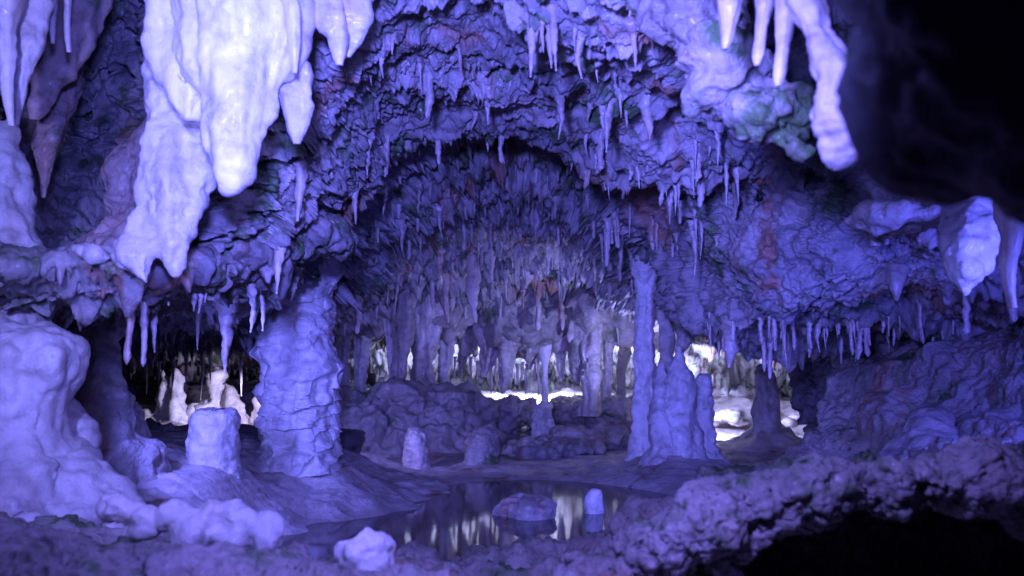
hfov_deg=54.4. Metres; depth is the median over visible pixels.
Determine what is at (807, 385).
dark rock
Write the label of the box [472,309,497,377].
drapery
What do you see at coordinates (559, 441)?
rock slab
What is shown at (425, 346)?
column
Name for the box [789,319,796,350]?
stalactite
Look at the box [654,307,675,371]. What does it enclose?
column
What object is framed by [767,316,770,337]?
stalactite
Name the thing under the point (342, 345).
column
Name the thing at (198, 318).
stalactite
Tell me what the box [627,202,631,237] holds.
stalactite
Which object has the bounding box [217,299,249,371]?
stalactite
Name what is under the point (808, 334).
stalactite
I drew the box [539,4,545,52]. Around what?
stalactite
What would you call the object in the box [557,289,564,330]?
stalactite
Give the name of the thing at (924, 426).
rock mound
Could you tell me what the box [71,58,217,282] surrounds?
flowstone
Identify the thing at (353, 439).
boulder
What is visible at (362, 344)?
column
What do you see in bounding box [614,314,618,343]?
stalactite
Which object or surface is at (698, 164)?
stalactite
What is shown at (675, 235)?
stalactite
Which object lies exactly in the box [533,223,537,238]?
stalactite
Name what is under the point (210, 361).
stalactite
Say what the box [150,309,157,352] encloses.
stalactite
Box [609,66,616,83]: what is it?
stalactite
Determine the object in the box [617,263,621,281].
stalactite
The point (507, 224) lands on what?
stalactite
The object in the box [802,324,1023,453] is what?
rock bank
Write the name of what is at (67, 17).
stalactite
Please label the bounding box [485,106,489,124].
stalactite
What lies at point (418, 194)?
stalactite
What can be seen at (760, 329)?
stalactite
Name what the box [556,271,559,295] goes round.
stalactite
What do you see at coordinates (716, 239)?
stalactite
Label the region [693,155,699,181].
stalactite
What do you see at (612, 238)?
stalactite
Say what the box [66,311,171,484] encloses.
rock pillar
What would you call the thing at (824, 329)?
stalactite
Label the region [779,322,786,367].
stalactite
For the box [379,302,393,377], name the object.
stalactite
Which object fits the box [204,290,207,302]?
stalactite
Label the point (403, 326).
stalactite
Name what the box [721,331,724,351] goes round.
stalactite
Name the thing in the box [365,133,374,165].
stalactite
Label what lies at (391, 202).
stalactite
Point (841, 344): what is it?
stalactite
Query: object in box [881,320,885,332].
stalactite
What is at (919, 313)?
stalactite
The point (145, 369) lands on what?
stalactite
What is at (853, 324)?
stalactite
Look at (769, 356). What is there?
stalactite
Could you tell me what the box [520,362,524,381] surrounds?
stalactite
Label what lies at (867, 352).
stalactite
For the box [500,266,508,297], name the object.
stalactite
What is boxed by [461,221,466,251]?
stalactite
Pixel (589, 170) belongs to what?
stalactite
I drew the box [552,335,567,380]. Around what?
drapery
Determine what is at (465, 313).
stalactite
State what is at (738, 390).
rock wall
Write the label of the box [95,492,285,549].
flowstone
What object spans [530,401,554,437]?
stalagmite
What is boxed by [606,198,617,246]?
stalactite
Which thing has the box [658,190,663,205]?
stalactite
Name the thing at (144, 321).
stalactite
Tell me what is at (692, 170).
stalactite
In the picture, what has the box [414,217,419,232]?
stalactite
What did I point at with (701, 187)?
stalactite
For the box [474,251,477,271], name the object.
stalactite
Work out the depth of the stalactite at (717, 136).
3.79 m
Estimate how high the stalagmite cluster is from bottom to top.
0.980 m
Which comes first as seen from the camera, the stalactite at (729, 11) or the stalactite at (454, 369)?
the stalactite at (729, 11)
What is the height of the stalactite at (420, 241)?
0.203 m
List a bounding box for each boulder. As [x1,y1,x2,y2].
[145,417,188,432]
[239,424,365,452]
[492,493,556,520]
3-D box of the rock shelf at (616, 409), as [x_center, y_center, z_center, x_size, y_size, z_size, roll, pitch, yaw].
[0.833,1.295,10.109,0.970,0.430,1.142,0,-5,0]
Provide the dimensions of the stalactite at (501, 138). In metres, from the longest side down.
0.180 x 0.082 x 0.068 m
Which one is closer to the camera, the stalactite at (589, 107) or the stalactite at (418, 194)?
the stalactite at (589, 107)
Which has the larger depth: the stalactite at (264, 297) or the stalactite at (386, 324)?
the stalactite at (386, 324)
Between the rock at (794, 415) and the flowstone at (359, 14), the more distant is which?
the rock at (794, 415)
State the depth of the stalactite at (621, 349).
10.09 m
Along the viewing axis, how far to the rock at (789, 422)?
9.66 m
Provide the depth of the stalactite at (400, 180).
6.11 m
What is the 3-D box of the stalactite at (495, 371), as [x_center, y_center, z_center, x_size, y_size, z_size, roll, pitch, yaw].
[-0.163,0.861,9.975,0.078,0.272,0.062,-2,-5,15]
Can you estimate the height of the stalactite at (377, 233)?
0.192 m
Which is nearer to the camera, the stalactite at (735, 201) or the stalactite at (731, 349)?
the stalactite at (735, 201)
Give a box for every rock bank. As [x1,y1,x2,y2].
[338,376,506,456]
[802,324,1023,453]
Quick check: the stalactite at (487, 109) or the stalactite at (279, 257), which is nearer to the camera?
the stalactite at (279, 257)
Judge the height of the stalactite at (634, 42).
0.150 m
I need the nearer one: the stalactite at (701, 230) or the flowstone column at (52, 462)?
the flowstone column at (52, 462)
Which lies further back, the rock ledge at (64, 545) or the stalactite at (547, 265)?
the stalactite at (547, 265)
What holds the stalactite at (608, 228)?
hanging from the cave ceiling
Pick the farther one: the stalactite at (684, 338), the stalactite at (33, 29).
the stalactite at (684, 338)
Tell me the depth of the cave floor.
6.12 m
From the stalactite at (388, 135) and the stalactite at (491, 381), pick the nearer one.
the stalactite at (388, 135)
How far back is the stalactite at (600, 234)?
7.03 m
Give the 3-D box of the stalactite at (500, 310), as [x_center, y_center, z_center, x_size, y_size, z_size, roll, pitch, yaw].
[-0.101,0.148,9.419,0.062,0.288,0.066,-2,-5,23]
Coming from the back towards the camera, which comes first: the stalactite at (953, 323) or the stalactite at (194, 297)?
the stalactite at (953, 323)
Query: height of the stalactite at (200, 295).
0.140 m
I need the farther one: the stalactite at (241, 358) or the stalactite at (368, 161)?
the stalactite at (241, 358)
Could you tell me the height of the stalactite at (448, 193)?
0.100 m
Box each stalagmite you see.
[185,407,244,479]
[401,427,430,469]
[463,424,502,465]
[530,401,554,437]
[583,488,604,513]
[637,345,708,467]
[695,373,733,464]
[716,364,801,452]
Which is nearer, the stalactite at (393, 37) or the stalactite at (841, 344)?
the stalactite at (393, 37)
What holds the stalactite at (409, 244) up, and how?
hanging from the cave ceiling
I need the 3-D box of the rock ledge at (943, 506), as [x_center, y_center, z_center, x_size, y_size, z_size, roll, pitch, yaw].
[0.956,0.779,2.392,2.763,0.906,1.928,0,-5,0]
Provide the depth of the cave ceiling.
4.51 m
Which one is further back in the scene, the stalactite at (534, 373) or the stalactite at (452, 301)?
the stalactite at (534, 373)
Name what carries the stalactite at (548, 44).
hanging from the cave ceiling
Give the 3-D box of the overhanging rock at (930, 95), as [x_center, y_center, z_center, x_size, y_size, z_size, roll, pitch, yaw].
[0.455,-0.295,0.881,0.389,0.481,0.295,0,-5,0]
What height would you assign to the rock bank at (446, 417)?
1.088 m
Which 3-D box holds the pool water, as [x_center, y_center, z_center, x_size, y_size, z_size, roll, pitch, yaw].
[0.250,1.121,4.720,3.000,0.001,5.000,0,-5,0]
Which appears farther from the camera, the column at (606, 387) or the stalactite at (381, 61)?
the column at (606, 387)
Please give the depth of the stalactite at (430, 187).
6.52 m
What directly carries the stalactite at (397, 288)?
hanging from the cave ceiling
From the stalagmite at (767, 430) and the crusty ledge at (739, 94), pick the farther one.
the stalagmite at (767, 430)
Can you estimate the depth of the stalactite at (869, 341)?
4.77 m
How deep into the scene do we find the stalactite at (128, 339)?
3.10 m
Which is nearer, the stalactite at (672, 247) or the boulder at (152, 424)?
the stalactite at (672, 247)
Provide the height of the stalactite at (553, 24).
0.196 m
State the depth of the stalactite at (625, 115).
3.76 m
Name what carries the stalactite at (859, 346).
hanging from the cave ceiling
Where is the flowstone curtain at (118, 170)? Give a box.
[68,116,146,244]
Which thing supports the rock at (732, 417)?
on the cave floor
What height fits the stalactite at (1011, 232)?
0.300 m
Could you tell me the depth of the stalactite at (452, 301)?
8.86 m
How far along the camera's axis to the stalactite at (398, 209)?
6.62 m
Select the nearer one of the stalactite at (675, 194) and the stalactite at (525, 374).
the stalactite at (675, 194)
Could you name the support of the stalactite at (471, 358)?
hanging from the drapery at (467, 345)
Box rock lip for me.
[0,208,357,331]
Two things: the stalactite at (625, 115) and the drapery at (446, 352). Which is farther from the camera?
the drapery at (446, 352)
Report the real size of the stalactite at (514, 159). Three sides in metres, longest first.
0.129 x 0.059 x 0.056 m
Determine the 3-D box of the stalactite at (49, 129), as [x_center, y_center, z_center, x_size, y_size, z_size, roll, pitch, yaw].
[-1.726,-0.756,3.775,0.237,0.875,0.290,0,-5,0]
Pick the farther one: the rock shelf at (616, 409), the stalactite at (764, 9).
the rock shelf at (616, 409)
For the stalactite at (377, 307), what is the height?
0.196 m
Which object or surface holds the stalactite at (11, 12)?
hanging from the cave ceiling
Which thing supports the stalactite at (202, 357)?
hanging from the cave ceiling
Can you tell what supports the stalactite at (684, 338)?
hanging from the cave ceiling
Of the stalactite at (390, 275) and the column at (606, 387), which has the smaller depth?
the stalactite at (390, 275)
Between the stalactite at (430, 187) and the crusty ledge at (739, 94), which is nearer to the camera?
the crusty ledge at (739, 94)
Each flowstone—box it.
[27,0,113,120]
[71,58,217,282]
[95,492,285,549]
[140,0,315,197]
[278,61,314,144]
[315,0,348,65]
[342,0,373,57]
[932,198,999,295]
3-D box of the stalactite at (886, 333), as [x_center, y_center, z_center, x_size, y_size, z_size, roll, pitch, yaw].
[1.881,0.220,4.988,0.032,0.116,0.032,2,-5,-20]
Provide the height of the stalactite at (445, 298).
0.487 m
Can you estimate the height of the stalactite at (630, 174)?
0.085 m
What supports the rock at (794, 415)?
on the cave floor
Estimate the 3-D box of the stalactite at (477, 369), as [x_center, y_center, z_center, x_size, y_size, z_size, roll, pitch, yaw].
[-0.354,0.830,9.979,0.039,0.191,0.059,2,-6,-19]
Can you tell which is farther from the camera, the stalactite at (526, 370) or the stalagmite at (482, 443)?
the stalactite at (526, 370)
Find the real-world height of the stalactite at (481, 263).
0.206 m
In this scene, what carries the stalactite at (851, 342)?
hanging from the cave ceiling
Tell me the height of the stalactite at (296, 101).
0.449 m
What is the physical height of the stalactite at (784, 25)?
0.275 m
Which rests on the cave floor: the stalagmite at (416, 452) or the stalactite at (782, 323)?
the stalagmite at (416, 452)
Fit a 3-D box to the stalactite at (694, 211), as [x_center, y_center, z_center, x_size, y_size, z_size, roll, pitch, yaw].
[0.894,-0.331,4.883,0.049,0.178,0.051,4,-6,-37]
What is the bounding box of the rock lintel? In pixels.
[349,282,674,363]
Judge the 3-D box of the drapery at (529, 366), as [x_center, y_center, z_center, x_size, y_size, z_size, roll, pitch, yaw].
[0.180,0.451,10.036,0.426,0.749,0.387,0,-5,0]
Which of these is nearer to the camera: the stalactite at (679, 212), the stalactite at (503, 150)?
the stalactite at (679, 212)
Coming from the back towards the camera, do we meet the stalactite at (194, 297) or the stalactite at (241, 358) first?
the stalactite at (241, 358)
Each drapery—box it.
[437,339,455,382]
[457,326,477,374]
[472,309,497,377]
[497,336,520,393]
[526,354,537,369]
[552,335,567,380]
[566,323,582,382]
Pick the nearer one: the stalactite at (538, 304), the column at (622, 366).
the stalactite at (538, 304)
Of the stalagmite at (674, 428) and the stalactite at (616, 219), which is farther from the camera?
the stalagmite at (674, 428)
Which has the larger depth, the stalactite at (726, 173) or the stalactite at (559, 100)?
the stalactite at (726, 173)
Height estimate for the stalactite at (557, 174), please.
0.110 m
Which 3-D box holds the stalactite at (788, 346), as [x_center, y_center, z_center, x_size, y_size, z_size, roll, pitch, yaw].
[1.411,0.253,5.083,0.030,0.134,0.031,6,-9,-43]
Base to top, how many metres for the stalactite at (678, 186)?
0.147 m
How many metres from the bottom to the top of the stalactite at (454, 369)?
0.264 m
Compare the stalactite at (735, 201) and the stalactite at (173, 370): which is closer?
the stalactite at (735, 201)
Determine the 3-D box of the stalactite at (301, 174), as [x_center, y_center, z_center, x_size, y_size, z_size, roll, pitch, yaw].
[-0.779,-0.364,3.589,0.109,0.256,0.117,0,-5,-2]
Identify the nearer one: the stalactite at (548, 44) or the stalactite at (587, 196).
the stalactite at (548, 44)
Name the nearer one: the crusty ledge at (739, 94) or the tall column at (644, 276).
the crusty ledge at (739, 94)
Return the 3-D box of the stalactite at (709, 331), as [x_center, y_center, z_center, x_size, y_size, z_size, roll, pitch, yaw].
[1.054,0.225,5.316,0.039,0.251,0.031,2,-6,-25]
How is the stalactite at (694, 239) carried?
hanging from the cave ceiling
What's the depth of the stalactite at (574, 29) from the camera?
2.95 m
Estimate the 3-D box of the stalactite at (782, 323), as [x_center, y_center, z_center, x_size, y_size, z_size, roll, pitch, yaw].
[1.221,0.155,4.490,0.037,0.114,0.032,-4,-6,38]
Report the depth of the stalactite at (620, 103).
3.65 m
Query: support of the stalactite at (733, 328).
hanging from the cave ceiling
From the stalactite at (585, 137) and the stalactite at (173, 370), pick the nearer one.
the stalactite at (585, 137)
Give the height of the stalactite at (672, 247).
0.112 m
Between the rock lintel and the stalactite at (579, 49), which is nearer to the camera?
the stalactite at (579, 49)
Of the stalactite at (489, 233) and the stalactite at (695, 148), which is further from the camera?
the stalactite at (489, 233)
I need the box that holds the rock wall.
[712,384,788,396]
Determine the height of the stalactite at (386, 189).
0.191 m
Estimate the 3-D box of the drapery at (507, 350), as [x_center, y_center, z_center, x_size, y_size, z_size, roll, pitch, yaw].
[-0.030,0.468,9.593,0.383,1.106,0.360,0,-5,0]
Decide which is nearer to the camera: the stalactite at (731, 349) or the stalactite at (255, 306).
the stalactite at (255, 306)
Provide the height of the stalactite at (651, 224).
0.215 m
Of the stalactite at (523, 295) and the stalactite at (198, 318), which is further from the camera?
the stalactite at (523, 295)
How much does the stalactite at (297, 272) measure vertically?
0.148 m
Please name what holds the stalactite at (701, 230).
hanging from the cave ceiling
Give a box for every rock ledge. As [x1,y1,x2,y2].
[0,511,451,575]
[394,435,1023,575]
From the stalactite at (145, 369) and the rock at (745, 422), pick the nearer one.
the stalactite at (145, 369)
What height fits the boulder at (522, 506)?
0.214 m
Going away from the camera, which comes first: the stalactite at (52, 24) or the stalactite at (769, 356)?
the stalactite at (52, 24)
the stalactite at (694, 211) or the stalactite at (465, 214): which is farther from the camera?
the stalactite at (465, 214)
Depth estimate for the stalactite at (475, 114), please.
4.69 m
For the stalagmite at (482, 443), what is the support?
on the cave floor
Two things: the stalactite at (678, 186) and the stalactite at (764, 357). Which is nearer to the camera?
the stalactite at (678, 186)
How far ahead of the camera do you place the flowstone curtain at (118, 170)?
3.64 m
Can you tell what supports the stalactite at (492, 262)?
hanging from the cave ceiling
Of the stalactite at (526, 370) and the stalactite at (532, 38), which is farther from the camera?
the stalactite at (526, 370)
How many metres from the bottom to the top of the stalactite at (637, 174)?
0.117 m
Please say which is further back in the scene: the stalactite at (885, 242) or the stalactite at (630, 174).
the stalactite at (630, 174)
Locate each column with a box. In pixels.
[0,119,145,527]
[249,223,350,477]
[334,332,352,388]
[352,332,371,391]
[410,294,449,383]
[538,344,551,402]
[576,323,602,416]
[600,341,614,399]
[614,347,631,395]
[624,247,657,460]
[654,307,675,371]
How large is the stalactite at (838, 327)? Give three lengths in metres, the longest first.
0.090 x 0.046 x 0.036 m
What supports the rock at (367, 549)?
on the rock ledge at (64, 545)
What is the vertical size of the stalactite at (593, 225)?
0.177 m
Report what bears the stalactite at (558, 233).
hanging from the cave ceiling
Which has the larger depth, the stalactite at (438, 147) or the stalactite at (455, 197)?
the stalactite at (455, 197)
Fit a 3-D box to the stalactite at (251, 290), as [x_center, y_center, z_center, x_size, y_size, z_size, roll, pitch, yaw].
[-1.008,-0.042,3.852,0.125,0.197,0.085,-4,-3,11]
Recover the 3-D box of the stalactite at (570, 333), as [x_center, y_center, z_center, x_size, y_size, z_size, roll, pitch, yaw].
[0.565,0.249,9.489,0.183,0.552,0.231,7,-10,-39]
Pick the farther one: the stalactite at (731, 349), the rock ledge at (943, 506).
the stalactite at (731, 349)
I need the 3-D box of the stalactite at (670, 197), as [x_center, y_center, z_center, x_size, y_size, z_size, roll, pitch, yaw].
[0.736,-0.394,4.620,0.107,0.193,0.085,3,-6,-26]
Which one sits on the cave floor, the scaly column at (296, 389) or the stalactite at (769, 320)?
the scaly column at (296, 389)
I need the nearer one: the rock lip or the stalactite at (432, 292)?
the rock lip
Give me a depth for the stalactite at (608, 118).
3.78 m
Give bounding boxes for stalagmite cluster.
[136,367,260,425]
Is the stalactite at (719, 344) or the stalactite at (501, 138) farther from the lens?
the stalactite at (719, 344)
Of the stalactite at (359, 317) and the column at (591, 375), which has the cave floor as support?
the column at (591, 375)
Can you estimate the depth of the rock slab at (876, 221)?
3.23 m
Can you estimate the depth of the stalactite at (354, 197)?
4.39 m
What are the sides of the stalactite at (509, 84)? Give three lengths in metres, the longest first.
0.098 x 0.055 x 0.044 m
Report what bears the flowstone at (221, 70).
hanging from the cave ceiling
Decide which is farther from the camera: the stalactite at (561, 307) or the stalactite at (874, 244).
the stalactite at (561, 307)
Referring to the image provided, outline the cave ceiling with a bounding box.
[0,0,1023,396]
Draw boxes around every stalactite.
[0,0,25,126]
[14,0,54,125]
[31,63,85,198]
[49,0,57,43]
[64,0,71,52]
[123,313,134,363]
[139,300,148,366]
[144,364,146,393]
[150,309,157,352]
[158,362,160,383]
[170,357,175,400]
[184,355,188,391]
[190,291,197,310]
[195,309,201,349]
[198,290,203,312]
[199,351,204,400]
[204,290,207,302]
[208,355,211,383]
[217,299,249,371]
[239,355,243,395]
[245,282,256,301]
[246,289,260,332]
[260,290,268,330]
[274,247,286,293]
[281,0,300,73]
[290,267,304,300]
[293,153,310,220]
[351,184,364,223]
[355,295,364,333]
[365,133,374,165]
[375,221,379,248]
[375,304,378,318]
[379,55,385,77]
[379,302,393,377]
[382,183,391,214]
[383,132,393,176]
[386,273,394,304]
[388,200,396,221]
[389,30,397,53]
[390,289,418,379]
[392,203,402,218]
[394,267,401,313]
[397,224,406,256]
[398,175,401,184]
[407,239,411,259]
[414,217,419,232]
[415,182,424,206]
[417,62,421,86]
[418,232,421,256]
[424,64,434,117]
[425,181,436,199]
[429,279,435,310]
[433,250,443,278]
[434,206,444,237]
[435,140,441,164]
[442,274,449,322]
[447,183,451,197]
[449,278,455,310]
[453,194,457,211]
[453,356,456,382]
[457,42,461,78]
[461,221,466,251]
[464,200,467,219]
[464,250,480,322]
[464,305,466,318]
[469,357,472,380]
[471,107,478,128]
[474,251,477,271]
[475,361,478,379]
[480,253,483,271]
[481,83,484,103]
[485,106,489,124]
[487,220,492,248]
[489,242,494,281]
[490,369,491,392]
[494,360,497,386]
[498,135,504,162]
[499,296,502,317]
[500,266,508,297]
[502,144,505,163]
[506,220,508,247]
[507,68,514,92]
[511,141,515,161]
[515,363,520,383]
[519,14,538,77]
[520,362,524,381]
[521,289,525,308]
[523,373,527,394]
[524,364,527,382]
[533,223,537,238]
[533,361,537,382]
[535,282,545,330]
[537,356,539,395]
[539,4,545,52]
[545,4,558,70]
[545,6,558,68]
[546,257,550,274]
[549,86,564,138]
[553,195,556,218]
[555,164,559,180]
[556,224,559,244]
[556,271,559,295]
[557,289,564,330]
[558,229,562,254]
[566,317,574,342]
[571,30,585,78]
[572,25,577,51]
[583,133,588,155]
[583,168,587,188]
[584,193,590,208]
[586,102,593,119]
[587,168,590,185]
[591,220,595,238]
[592,257,596,280]
[593,102,603,131]
[594,154,596,168]
[595,127,604,170]
[596,232,603,262]
[602,98,616,152]
[602,218,614,266]
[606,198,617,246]
[607,261,612,301]
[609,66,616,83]
[610,222,613,243]
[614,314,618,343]
[615,207,619,228]
[616,88,621,114]
[617,220,620,247]
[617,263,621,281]
[618,235,623,264]
[619,347,624,354]
[624,110,627,127]
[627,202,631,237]
[628,167,633,180]
[630,278,633,295]
[631,33,637,69]
[635,167,639,188]
[637,92,653,139]
[648,213,654,249]
[650,38,654,56]
[653,211,658,249]
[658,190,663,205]
[666,188,673,223]
[667,238,674,257]
[672,233,679,254]
[673,185,677,214]
[674,200,682,223]
[676,324,691,352]
[677,181,679,205]
[685,220,697,279]
[688,202,697,238]
[690,160,694,197]
[690,166,705,207]
[691,143,701,177]
[693,139,697,168]
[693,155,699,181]
[698,221,703,258]
[708,312,711,353]
[713,126,725,165]
[713,236,718,256]
[717,316,740,367]
[717,335,720,355]
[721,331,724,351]
[723,162,728,205]
[727,307,735,340]
[731,180,738,218]
[733,167,739,201]
[757,317,763,344]
[762,337,766,371]
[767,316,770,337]
[767,340,772,378]
[771,318,777,350]
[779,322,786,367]
[781,320,784,334]
[787,332,789,349]
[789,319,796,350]
[806,322,812,349]
[815,317,822,351]
[823,326,825,346]
[837,323,840,334]
[839,328,843,363]
[848,319,853,355]
[851,318,855,341]
[856,328,862,359]
[863,328,870,356]
[868,329,870,345]
[869,239,880,246]
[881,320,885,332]
[882,239,888,244]
[884,262,909,300]
[885,328,888,342]
[887,316,889,336]
[892,326,895,346]
[913,293,924,343]
[952,320,954,334]
[953,289,970,334]
[992,203,1023,307]
[1008,273,1018,321]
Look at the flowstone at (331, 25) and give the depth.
2.83 m
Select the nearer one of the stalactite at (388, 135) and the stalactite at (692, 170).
the stalactite at (692, 170)
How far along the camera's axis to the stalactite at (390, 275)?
8.09 m
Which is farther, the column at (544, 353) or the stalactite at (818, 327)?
the column at (544, 353)
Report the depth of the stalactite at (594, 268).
8.56 m
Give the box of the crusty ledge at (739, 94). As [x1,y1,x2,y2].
[624,0,815,163]
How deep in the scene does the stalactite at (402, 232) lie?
6.72 m
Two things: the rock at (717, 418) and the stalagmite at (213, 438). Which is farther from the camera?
the rock at (717, 418)
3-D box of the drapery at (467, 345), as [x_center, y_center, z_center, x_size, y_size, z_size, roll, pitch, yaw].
[-0.421,0.444,9.896,0.448,0.836,0.401,0,-5,0]
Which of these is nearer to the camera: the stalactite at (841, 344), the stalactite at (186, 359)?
the stalactite at (841, 344)
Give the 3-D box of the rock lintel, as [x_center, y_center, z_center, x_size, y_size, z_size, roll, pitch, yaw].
[-0.240,0.143,9.963,3.971,1.229,1.681,0,-5,0]
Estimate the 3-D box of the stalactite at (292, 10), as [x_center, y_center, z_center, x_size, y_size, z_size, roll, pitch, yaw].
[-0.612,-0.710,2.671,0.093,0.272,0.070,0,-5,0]
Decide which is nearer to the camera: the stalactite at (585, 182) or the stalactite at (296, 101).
the stalactite at (296, 101)
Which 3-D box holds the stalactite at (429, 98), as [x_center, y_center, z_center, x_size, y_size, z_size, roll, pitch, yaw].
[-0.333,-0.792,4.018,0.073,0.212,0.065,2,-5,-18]
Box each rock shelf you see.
[487,394,536,435]
[550,394,632,429]
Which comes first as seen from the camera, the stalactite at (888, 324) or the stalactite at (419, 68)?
the stalactite at (419, 68)
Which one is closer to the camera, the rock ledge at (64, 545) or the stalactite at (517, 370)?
the rock ledge at (64, 545)
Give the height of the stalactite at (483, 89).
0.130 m
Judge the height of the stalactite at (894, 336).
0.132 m
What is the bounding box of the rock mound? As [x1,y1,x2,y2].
[874,406,960,457]
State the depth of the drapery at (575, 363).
9.50 m
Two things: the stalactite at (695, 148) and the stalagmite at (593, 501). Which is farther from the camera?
the stalagmite at (593, 501)
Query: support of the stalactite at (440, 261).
hanging from the cave ceiling
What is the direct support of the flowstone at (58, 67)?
hanging from the cave ceiling
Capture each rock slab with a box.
[500,423,631,459]
[844,199,947,242]
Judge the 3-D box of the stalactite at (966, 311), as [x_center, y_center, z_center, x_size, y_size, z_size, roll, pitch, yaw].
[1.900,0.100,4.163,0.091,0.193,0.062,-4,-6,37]
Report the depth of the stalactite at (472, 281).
8.44 m
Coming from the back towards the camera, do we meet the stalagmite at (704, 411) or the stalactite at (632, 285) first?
the stalactite at (632, 285)
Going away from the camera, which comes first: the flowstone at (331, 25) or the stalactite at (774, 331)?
the flowstone at (331, 25)
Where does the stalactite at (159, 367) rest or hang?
hanging from the cave ceiling
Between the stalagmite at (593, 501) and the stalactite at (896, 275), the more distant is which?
the stalagmite at (593, 501)
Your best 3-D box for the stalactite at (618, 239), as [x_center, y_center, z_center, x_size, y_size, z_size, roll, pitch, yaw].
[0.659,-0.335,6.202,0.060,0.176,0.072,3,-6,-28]
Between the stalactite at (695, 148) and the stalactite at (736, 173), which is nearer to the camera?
the stalactite at (695, 148)
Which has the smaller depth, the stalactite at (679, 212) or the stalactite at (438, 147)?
the stalactite at (438, 147)
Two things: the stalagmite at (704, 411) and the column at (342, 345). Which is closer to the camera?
the stalagmite at (704, 411)
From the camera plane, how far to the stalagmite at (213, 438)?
4.62 m
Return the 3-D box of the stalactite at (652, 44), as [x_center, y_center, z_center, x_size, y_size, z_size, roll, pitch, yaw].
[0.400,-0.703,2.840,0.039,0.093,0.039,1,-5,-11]
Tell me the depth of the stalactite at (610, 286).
8.05 m
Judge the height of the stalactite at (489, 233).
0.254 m
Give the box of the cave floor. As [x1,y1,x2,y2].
[127,378,1023,575]
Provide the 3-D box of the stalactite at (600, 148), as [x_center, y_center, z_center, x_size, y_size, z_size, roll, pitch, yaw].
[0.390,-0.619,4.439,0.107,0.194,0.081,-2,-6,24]
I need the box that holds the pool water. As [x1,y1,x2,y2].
[282,480,668,560]
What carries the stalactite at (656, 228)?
hanging from the cave ceiling
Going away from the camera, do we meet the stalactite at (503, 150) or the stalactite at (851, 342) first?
the stalactite at (851, 342)
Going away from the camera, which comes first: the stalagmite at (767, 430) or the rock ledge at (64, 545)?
the rock ledge at (64, 545)
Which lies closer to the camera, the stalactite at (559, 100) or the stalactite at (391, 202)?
the stalactite at (559, 100)
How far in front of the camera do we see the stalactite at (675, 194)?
4.39 m
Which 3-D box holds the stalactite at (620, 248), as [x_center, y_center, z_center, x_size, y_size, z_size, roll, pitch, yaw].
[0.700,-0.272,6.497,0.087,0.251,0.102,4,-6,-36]
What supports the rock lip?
attached to the flowstone column at (52, 462)
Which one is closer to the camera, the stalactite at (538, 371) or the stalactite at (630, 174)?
the stalactite at (630, 174)
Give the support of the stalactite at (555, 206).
hanging from the cave ceiling
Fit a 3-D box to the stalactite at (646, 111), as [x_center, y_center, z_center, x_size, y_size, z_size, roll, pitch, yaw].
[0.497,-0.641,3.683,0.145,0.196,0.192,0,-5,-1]
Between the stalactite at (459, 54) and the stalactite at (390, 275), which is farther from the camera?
the stalactite at (390, 275)
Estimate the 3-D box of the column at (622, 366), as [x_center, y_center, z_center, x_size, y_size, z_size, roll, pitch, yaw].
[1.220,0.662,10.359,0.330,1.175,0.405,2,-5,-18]
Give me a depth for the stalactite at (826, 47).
1.52 m
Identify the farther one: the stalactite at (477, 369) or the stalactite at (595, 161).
the stalactite at (477, 369)
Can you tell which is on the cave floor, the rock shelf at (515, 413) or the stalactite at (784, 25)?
the rock shelf at (515, 413)
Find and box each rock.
[333,527,395,570]
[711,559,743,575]
[714,412,722,421]
[717,409,744,425]
[735,419,748,426]
[781,417,797,427]
[788,353,833,431]
[788,411,798,419]
[832,0,1023,224]
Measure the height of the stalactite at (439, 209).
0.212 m
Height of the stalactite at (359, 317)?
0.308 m
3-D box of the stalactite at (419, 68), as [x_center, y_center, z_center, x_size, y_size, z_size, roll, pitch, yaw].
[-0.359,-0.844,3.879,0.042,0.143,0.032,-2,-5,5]
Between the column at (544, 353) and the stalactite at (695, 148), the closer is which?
the stalactite at (695, 148)
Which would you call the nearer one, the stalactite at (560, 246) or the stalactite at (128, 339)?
the stalactite at (128, 339)

